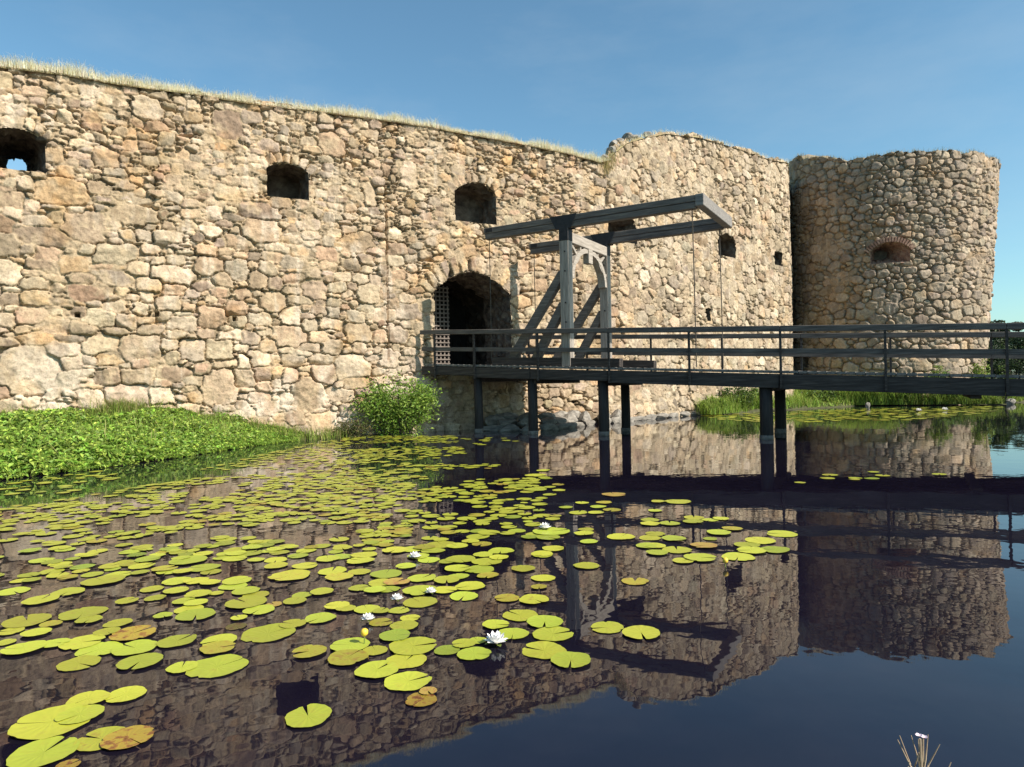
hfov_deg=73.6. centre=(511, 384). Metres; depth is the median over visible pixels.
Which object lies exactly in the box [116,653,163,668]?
lily pad
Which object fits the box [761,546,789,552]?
lily pad
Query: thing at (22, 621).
lily pad
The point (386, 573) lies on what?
lily pad
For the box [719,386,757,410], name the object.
alder shrub
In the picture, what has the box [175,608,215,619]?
lily pad
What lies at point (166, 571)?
lily pad
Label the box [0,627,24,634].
lily pad
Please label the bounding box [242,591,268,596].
lily pad
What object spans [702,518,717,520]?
lily pad
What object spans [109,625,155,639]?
lily pad
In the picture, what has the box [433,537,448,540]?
lily pad
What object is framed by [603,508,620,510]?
lily pad
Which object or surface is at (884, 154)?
rim grass
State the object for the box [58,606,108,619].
lily pad
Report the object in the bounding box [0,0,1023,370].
sky
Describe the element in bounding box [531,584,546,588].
lily pad
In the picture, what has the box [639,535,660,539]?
lily pad
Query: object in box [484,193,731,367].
drawbridge frame
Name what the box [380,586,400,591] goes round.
lily pad
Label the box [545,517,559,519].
lily pad
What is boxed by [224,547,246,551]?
lily pad
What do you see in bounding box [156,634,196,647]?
lily pad
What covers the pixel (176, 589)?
lily pad
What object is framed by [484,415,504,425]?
ledge rock
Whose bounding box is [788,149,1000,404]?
round tower
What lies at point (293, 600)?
lily pad
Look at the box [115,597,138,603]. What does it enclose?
lily pad
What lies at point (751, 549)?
lily pad
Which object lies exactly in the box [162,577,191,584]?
lily pad
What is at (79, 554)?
lily pad
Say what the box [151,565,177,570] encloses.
lily pad
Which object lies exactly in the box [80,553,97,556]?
lily pad
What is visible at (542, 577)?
lily pad
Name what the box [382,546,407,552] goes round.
lily pad
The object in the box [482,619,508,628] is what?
lily pad
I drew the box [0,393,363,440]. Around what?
bank grass
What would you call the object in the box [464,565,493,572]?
lily pad
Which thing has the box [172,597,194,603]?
lily pad
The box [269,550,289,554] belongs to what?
lily pad
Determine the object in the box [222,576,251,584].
lily pad
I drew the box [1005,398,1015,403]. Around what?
bank rock
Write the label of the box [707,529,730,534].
lily pad
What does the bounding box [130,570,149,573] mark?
lily pad
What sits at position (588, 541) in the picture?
lily pad
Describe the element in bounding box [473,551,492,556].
lily pad
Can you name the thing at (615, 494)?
lily pad
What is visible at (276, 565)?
lily pad
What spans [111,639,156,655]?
lily pad
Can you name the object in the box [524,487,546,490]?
lily pad
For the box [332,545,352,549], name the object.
lily pad
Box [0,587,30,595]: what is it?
lily pad
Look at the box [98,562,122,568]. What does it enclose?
lily pad
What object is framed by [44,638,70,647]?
lily pad
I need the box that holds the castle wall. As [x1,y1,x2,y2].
[0,65,795,434]
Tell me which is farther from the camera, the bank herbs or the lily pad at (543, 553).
the bank herbs
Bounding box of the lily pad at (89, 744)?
[73,726,124,750]
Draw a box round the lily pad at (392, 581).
[383,578,409,584]
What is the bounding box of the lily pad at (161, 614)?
[153,612,172,617]
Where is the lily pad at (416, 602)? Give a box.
[403,597,436,607]
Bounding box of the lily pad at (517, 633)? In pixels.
[499,628,528,638]
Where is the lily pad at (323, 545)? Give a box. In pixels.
[316,544,329,547]
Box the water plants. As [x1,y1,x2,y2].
[0,406,302,480]
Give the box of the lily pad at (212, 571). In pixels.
[200,569,221,573]
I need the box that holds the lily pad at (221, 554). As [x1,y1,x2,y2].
[216,551,229,555]
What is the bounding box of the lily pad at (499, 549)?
[488,547,513,552]
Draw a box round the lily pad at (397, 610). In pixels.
[388,607,408,612]
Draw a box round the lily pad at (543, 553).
[531,550,552,555]
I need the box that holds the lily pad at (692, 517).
[684,515,703,518]
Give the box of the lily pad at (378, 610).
[372,607,388,612]
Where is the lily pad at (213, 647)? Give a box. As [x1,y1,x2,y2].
[199,640,235,653]
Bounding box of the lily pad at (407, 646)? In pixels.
[389,637,436,654]
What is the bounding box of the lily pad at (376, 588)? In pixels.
[364,586,385,591]
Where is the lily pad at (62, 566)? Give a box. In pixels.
[54,564,72,568]
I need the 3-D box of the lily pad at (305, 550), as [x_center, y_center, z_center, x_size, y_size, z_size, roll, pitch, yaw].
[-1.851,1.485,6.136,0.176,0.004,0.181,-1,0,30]
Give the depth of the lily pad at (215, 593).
4.90 m
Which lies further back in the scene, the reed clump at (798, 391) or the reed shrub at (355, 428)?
the reed clump at (798, 391)
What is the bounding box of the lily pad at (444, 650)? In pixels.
[434,645,459,654]
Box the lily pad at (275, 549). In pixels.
[267,546,285,550]
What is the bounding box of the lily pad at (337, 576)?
[325,572,352,580]
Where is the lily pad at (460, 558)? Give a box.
[445,555,475,562]
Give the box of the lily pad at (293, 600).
[283,597,306,603]
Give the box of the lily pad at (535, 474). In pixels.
[525,474,546,475]
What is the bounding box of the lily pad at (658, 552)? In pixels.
[646,550,667,554]
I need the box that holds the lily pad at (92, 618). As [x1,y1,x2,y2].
[74,615,102,622]
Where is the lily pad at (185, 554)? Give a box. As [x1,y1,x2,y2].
[178,552,194,555]
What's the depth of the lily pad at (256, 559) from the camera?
5.84 m
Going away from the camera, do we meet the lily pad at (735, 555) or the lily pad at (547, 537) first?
the lily pad at (735, 555)
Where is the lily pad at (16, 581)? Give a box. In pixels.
[9,578,25,582]
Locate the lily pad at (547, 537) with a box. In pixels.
[536,535,559,539]
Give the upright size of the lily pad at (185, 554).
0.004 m
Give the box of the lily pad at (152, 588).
[140,585,163,591]
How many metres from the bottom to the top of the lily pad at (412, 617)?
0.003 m
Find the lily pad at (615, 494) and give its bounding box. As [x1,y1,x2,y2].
[602,492,625,495]
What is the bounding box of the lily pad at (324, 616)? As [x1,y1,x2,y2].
[305,612,335,622]
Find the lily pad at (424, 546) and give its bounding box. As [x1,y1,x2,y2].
[413,544,434,548]
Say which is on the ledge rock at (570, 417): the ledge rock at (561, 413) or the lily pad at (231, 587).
the ledge rock at (561, 413)
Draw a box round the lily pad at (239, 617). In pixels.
[231,615,246,619]
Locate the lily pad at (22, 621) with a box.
[1,613,51,627]
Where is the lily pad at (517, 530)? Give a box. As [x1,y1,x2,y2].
[508,529,525,531]
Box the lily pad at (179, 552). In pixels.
[169,550,186,553]
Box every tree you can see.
[986,344,1023,374]
[986,346,1012,373]
[986,346,1023,374]
[989,337,1023,378]
[990,319,1022,378]
[994,343,1023,374]
[1003,340,1023,363]
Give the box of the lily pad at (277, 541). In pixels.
[268,539,284,542]
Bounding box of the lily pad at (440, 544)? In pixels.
[427,541,455,547]
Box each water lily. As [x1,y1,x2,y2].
[361,612,374,621]
[390,593,402,600]
[409,551,420,558]
[426,587,436,593]
[484,630,507,646]
[539,522,550,528]
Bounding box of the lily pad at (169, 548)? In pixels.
[159,546,178,550]
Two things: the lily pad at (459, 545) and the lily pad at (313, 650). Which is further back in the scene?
the lily pad at (459, 545)
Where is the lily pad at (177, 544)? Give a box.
[167,543,182,545]
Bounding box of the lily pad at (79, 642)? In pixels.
[58,634,105,649]
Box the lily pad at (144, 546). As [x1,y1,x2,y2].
[130,544,153,548]
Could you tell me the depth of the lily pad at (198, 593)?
4.89 m
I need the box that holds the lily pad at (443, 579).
[434,576,459,582]
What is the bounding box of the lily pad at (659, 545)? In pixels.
[644,543,665,547]
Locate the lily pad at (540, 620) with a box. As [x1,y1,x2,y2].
[527,615,562,626]
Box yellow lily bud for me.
[361,628,367,643]
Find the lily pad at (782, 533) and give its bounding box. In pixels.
[767,530,797,536]
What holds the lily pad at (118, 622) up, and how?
on the water
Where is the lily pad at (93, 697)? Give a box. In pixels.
[65,690,109,706]
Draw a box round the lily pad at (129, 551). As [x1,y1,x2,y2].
[119,549,141,553]
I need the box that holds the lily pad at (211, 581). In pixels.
[199,579,220,583]
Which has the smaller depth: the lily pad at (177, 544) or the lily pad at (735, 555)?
the lily pad at (735, 555)
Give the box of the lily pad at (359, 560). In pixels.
[347,557,374,563]
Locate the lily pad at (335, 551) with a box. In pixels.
[328,550,342,553]
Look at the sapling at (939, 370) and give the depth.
34.06 m
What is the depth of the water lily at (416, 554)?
5.75 m
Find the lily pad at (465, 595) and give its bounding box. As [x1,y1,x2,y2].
[450,591,477,600]
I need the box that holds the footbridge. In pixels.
[420,322,1023,439]
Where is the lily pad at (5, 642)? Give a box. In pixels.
[0,639,16,645]
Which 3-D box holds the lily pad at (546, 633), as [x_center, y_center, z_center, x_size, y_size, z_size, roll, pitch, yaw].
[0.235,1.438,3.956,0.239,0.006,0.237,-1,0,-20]
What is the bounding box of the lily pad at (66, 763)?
[55,759,80,766]
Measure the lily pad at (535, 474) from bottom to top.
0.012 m
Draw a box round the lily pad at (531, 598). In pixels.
[519,594,548,603]
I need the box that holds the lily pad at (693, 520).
[683,519,702,522]
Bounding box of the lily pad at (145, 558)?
[134,555,159,561]
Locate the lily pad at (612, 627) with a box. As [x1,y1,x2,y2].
[591,621,623,632]
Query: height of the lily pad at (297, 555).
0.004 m
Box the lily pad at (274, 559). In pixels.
[264,557,286,562]
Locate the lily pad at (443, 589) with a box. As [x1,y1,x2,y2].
[436,586,456,592]
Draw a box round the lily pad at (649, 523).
[640,521,659,524]
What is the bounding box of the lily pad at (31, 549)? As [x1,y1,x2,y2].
[18,547,41,551]
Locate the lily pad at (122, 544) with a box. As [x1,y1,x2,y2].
[115,543,132,546]
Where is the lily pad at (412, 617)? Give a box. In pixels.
[400,614,419,620]
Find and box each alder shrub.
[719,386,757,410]
[801,390,841,401]
[887,392,920,404]
[997,365,1016,403]
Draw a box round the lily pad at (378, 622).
[369,618,392,625]
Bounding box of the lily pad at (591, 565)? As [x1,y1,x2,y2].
[574,562,598,568]
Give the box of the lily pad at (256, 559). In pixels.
[247,557,264,560]
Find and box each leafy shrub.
[698,397,724,411]
[749,387,758,397]
[942,394,967,402]
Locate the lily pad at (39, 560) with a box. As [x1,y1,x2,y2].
[28,558,54,562]
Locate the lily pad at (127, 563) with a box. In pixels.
[120,562,138,565]
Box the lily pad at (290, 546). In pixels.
[284,545,298,547]
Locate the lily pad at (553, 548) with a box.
[542,545,563,550]
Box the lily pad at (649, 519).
[641,518,658,520]
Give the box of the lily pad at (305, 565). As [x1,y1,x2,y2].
[292,562,317,568]
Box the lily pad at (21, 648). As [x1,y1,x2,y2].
[0,640,46,653]
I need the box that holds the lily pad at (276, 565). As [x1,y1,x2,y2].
[264,562,287,567]
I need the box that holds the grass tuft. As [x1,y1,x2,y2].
[599,144,619,175]
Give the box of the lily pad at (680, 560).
[673,558,693,562]
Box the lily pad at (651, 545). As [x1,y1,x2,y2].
[636,542,657,547]
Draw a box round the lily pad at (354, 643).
[330,637,369,650]
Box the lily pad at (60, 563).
[47,561,71,566]
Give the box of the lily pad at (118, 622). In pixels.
[102,618,132,626]
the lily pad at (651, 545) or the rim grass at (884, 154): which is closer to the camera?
the lily pad at (651, 545)
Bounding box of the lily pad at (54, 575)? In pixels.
[46,572,69,577]
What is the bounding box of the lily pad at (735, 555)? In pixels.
[721,552,754,560]
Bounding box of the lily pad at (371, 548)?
[362,547,375,549]
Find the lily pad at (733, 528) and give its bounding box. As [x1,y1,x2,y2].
[722,526,742,529]
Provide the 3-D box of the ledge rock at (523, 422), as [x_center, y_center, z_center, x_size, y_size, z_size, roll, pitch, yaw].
[0.472,1.212,22.118,0.692,0.463,0.517,-3,3,-21]
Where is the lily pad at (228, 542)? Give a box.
[214,540,234,544]
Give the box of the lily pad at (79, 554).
[74,553,87,555]
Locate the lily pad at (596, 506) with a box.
[590,505,605,507]
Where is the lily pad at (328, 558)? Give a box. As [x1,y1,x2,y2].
[316,555,340,561]
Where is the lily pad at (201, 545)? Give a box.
[193,544,211,547]
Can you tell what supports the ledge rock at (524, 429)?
in the water
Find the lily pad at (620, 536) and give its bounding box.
[607,533,634,538]
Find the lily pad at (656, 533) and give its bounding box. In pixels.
[646,531,664,535]
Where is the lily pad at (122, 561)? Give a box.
[115,560,134,563]
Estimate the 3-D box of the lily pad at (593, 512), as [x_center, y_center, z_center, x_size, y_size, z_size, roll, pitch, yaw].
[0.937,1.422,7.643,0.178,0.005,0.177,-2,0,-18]
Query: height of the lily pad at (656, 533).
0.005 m
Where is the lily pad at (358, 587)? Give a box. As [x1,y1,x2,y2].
[348,584,368,590]
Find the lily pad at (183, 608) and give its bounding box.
[174,605,203,612]
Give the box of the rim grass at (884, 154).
[788,147,1000,162]
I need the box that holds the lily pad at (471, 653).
[457,647,491,659]
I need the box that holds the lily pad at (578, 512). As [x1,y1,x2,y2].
[569,510,586,513]
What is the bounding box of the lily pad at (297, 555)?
[287,553,307,557]
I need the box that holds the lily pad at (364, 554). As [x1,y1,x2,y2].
[351,552,376,557]
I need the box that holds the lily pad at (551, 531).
[533,527,569,534]
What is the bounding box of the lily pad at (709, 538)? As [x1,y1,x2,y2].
[703,537,716,539]
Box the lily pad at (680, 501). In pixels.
[665,499,690,503]
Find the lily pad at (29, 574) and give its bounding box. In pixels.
[17,572,40,576]
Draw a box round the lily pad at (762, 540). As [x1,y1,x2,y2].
[745,537,775,543]
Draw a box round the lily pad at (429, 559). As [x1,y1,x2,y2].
[418,557,439,562]
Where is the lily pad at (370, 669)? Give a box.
[354,660,397,677]
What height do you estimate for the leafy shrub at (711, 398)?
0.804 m
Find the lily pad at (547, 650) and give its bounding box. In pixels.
[522,641,566,658]
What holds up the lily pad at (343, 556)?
on the water
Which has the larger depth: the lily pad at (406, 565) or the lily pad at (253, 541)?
the lily pad at (253, 541)
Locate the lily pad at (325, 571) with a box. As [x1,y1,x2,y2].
[318,566,346,574]
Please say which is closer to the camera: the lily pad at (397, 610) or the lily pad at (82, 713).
the lily pad at (82, 713)
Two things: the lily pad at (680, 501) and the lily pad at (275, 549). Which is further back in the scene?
the lily pad at (680, 501)
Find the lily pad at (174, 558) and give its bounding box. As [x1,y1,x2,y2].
[171,555,189,559]
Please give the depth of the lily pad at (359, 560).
5.72 m
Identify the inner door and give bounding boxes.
[434,296,466,366]
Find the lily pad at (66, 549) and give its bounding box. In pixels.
[55,547,75,551]
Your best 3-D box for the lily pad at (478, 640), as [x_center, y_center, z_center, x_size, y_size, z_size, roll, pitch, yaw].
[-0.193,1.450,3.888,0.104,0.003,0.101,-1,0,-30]
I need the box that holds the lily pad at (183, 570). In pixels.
[173,568,192,572]
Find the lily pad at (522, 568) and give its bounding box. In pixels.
[511,565,534,571]
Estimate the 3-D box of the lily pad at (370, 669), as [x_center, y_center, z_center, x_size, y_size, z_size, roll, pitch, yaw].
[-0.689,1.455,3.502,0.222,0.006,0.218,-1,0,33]
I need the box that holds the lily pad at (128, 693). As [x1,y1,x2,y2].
[104,686,146,702]
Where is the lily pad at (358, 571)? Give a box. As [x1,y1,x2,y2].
[348,569,370,574]
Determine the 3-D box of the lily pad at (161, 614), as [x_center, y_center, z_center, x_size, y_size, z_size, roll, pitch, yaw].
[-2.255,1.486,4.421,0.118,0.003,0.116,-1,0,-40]
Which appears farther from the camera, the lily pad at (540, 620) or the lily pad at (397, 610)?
the lily pad at (397, 610)
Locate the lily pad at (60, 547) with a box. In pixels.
[48,545,71,549]
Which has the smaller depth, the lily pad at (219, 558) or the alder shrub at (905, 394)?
the lily pad at (219, 558)
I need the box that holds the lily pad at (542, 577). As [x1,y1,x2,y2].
[531,575,554,580]
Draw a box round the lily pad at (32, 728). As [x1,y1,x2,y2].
[7,703,89,739]
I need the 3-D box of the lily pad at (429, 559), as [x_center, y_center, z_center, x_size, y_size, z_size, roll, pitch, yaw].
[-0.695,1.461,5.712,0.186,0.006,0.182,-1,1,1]
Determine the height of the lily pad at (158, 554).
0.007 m
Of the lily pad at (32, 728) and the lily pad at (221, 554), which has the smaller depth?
the lily pad at (32, 728)
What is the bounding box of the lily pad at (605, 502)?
[596,501,611,503]
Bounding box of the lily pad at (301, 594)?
[292,592,311,596]
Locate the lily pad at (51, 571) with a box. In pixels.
[40,568,64,573]
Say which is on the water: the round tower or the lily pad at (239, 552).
the lily pad at (239, 552)
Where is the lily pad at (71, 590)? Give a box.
[50,587,84,594]
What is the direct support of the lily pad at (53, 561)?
on the water
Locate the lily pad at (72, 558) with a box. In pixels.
[64,557,80,559]
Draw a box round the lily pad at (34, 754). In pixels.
[6,736,79,766]
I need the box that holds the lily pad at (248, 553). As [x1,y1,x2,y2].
[241,550,262,555]
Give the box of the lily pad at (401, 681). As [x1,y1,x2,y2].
[384,671,431,690]
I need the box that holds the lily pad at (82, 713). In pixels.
[54,704,104,723]
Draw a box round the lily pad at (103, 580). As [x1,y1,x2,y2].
[80,575,125,585]
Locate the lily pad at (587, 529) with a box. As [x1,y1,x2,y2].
[578,527,593,530]
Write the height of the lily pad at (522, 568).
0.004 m
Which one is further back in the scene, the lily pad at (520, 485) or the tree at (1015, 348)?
the tree at (1015, 348)
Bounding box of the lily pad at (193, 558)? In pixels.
[168,555,207,564]
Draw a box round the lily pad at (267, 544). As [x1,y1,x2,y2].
[253,543,273,546]
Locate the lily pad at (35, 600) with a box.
[21,593,59,604]
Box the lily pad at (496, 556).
[489,554,508,558]
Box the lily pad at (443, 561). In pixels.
[439,559,454,562]
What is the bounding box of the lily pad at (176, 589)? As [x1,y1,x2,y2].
[163,586,188,592]
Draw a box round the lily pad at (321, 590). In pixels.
[310,587,333,594]
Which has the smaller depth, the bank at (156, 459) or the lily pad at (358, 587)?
the lily pad at (358, 587)
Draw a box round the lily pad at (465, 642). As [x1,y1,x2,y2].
[452,638,475,646]
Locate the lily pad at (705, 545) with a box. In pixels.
[690,542,716,547]
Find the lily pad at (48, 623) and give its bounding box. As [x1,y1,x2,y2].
[39,620,62,626]
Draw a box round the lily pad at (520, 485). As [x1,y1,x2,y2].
[508,483,530,486]
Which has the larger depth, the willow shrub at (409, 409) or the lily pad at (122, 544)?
the willow shrub at (409, 409)
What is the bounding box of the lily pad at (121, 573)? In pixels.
[104,571,130,575]
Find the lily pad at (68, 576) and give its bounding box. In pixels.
[57,574,77,579]
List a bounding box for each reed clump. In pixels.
[693,394,758,414]
[793,389,852,402]
[841,391,904,404]
[900,393,1006,404]
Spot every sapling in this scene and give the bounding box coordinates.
[922,364,948,404]
[967,358,989,395]
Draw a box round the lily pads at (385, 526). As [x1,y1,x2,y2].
[0,406,1002,545]
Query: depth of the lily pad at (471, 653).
3.69 m
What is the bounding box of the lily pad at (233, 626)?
[226,623,246,629]
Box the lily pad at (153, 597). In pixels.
[144,594,165,600]
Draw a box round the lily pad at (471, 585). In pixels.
[455,581,484,589]
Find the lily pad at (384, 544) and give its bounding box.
[379,543,392,546]
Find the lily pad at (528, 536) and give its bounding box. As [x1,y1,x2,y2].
[521,535,537,538]
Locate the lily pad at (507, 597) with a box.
[495,594,518,601]
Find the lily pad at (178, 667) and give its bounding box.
[165,661,197,672]
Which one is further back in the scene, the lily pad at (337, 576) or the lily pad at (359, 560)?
the lily pad at (359, 560)
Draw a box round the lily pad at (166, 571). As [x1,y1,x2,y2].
[156,569,177,573]
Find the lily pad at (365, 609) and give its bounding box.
[354,605,379,612]
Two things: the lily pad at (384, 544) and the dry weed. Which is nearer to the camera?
the dry weed
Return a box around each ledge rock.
[483,425,502,430]
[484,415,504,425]
[497,419,517,426]
[498,424,520,431]
[499,412,517,419]
[517,415,527,427]
[518,412,527,420]
[520,424,538,431]
[538,412,555,419]
[540,417,556,424]
[540,423,558,429]
[553,411,567,416]
[554,416,566,424]
[556,423,575,428]
[563,413,577,422]
[568,410,580,418]
[569,422,584,426]
[578,411,590,421]
[583,420,594,425]
[610,409,620,417]
[611,417,620,422]
[634,416,646,420]
[645,414,656,419]
[656,413,668,418]
[668,413,678,417]
[680,411,690,415]
[691,411,701,415]
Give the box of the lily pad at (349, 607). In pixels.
[336,605,355,610]
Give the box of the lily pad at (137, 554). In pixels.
[127,552,146,556]
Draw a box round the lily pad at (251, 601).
[225,596,266,607]
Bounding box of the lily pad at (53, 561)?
[41,559,62,563]
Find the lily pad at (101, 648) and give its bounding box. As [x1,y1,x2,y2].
[75,641,122,656]
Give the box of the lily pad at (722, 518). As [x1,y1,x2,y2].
[713,517,728,519]
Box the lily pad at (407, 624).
[390,620,417,629]
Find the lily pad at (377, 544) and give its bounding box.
[372,541,388,545]
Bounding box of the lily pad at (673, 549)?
[662,546,691,552]
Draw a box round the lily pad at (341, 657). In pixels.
[328,649,368,664]
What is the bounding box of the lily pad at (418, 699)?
[405,692,436,706]
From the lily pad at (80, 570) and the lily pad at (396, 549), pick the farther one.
the lily pad at (396, 549)
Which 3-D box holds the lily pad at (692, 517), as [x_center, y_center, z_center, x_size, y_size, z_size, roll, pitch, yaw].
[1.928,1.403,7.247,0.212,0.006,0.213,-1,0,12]
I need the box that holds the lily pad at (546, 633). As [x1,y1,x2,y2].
[533,626,573,640]
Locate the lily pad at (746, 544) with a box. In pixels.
[734,542,759,546]
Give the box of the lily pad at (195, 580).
[182,577,208,583]
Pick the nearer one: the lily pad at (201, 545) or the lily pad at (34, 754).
the lily pad at (34, 754)
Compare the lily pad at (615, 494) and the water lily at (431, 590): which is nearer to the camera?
the water lily at (431, 590)
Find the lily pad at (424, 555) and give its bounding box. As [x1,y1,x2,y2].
[407,553,428,558]
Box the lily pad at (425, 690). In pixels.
[419,686,436,693]
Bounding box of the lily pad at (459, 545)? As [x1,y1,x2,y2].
[446,543,467,547]
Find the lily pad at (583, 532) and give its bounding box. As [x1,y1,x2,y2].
[574,531,593,534]
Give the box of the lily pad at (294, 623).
[279,619,306,627]
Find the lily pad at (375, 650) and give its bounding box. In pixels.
[363,645,387,654]
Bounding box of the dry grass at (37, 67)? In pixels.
[0,53,788,166]
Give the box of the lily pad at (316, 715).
[285,703,331,726]
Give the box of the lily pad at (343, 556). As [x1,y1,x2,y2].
[335,554,351,558]
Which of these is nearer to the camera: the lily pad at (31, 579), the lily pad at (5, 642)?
the lily pad at (5, 642)
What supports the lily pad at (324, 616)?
on the water
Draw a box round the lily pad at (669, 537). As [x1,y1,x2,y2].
[661,535,685,540]
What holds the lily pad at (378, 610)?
on the water
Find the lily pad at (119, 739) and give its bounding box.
[100,725,154,749]
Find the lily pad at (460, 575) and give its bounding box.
[448,573,468,578]
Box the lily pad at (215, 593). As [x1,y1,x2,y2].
[210,591,223,594]
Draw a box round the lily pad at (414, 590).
[402,585,436,594]
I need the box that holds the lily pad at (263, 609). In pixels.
[242,604,274,613]
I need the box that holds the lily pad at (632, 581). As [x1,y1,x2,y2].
[621,578,648,584]
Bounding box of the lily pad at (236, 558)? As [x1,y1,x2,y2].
[222,555,246,560]
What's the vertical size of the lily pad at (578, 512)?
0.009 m
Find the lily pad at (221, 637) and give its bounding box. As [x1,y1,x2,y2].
[200,634,236,645]
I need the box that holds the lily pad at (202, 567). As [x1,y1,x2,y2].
[189,564,220,571]
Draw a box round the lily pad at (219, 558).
[212,556,228,559]
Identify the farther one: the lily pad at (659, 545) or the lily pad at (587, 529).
the lily pad at (587, 529)
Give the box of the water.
[0,402,1023,766]
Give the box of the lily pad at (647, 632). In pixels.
[622,625,659,638]
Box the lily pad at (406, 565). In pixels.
[396,563,415,567]
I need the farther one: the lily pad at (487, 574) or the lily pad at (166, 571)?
the lily pad at (166, 571)
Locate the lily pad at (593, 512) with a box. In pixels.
[588,511,602,513]
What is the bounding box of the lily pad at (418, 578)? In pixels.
[407,574,435,581]
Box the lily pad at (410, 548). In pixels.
[405,546,421,551]
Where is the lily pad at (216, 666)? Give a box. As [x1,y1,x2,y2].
[185,654,248,677]
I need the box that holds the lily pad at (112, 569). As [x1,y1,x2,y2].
[104,567,120,570]
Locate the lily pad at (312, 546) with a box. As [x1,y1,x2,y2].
[304,545,317,547]
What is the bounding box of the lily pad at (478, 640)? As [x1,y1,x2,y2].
[470,637,486,643]
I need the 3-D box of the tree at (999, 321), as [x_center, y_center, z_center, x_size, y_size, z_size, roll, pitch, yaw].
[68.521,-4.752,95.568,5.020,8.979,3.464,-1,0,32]
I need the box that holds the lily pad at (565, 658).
[551,651,590,667]
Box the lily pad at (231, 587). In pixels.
[218,583,247,589]
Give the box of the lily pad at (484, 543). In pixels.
[472,541,491,545]
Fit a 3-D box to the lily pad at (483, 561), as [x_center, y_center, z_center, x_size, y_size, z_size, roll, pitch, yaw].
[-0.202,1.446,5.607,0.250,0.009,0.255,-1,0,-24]
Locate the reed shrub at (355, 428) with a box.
[329,415,373,437]
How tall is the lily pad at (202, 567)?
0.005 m
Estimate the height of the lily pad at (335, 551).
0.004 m
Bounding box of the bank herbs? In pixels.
[703,390,1023,411]
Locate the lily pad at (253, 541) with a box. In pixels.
[247,540,263,542]
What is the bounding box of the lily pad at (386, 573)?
[370,569,401,577]
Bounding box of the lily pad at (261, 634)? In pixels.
[241,623,295,641]
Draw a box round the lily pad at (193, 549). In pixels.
[187,548,199,551]
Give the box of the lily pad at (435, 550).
[421,548,444,552]
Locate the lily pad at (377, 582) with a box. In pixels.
[368,578,386,585]
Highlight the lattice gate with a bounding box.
[434,286,449,363]
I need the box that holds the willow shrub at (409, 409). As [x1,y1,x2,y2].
[344,367,447,436]
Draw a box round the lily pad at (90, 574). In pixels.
[81,571,103,576]
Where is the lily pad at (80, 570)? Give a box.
[72,568,89,572]
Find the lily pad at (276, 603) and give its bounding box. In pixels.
[265,601,281,605]
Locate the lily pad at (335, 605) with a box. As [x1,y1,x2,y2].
[324,601,349,608]
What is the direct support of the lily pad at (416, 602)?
on the water
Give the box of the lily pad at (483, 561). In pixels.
[471,558,501,565]
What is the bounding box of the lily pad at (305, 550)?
[296,548,316,552]
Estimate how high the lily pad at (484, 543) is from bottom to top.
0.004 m
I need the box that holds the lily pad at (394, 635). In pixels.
[379,629,409,640]
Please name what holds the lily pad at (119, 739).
on the water
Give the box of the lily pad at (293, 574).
[267,569,309,580]
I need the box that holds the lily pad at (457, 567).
[445,564,470,570]
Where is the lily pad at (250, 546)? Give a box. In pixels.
[242,545,262,548]
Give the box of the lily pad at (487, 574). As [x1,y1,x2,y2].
[477,572,498,577]
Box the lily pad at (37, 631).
[20,627,51,635]
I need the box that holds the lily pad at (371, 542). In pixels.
[364,540,378,543]
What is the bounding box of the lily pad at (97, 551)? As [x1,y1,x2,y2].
[87,549,107,552]
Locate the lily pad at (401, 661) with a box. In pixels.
[386,654,426,668]
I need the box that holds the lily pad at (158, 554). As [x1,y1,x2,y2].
[150,553,165,555]
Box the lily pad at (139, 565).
[128,563,155,568]
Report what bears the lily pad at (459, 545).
on the water
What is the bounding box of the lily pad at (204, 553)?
[193,551,212,554]
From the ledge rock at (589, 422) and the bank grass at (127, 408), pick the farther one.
the ledge rock at (589, 422)
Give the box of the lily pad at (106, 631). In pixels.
[93,627,120,635]
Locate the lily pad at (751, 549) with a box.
[737,547,765,552]
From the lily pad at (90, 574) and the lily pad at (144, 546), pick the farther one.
the lily pad at (144, 546)
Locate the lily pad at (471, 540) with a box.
[462,539,478,542]
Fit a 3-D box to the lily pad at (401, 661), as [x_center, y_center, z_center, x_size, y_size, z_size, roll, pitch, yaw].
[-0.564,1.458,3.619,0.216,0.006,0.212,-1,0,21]
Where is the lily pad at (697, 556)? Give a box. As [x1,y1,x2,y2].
[684,553,715,560]
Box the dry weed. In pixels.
[897,733,950,766]
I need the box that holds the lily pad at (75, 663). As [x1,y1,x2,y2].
[56,655,100,670]
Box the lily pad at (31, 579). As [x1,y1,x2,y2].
[22,577,40,581]
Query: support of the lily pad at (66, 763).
on the water
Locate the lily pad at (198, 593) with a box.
[184,589,211,596]
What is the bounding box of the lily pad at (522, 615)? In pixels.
[503,609,537,620]
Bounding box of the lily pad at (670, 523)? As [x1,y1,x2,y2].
[660,521,679,524]
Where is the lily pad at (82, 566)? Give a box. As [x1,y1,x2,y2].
[70,564,94,568]
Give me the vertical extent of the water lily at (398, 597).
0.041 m
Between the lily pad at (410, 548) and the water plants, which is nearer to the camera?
the lily pad at (410, 548)
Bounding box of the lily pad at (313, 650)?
[292,644,326,657]
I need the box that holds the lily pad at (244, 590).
[231,586,259,594]
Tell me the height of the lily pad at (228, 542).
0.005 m
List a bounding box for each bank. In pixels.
[0,434,382,478]
[725,399,1023,413]
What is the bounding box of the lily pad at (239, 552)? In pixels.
[225,550,246,554]
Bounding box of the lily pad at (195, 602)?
[183,599,207,605]
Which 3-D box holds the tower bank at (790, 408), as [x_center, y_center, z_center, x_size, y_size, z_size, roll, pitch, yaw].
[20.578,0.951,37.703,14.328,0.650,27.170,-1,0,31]
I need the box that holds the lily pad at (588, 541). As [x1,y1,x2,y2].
[580,539,597,542]

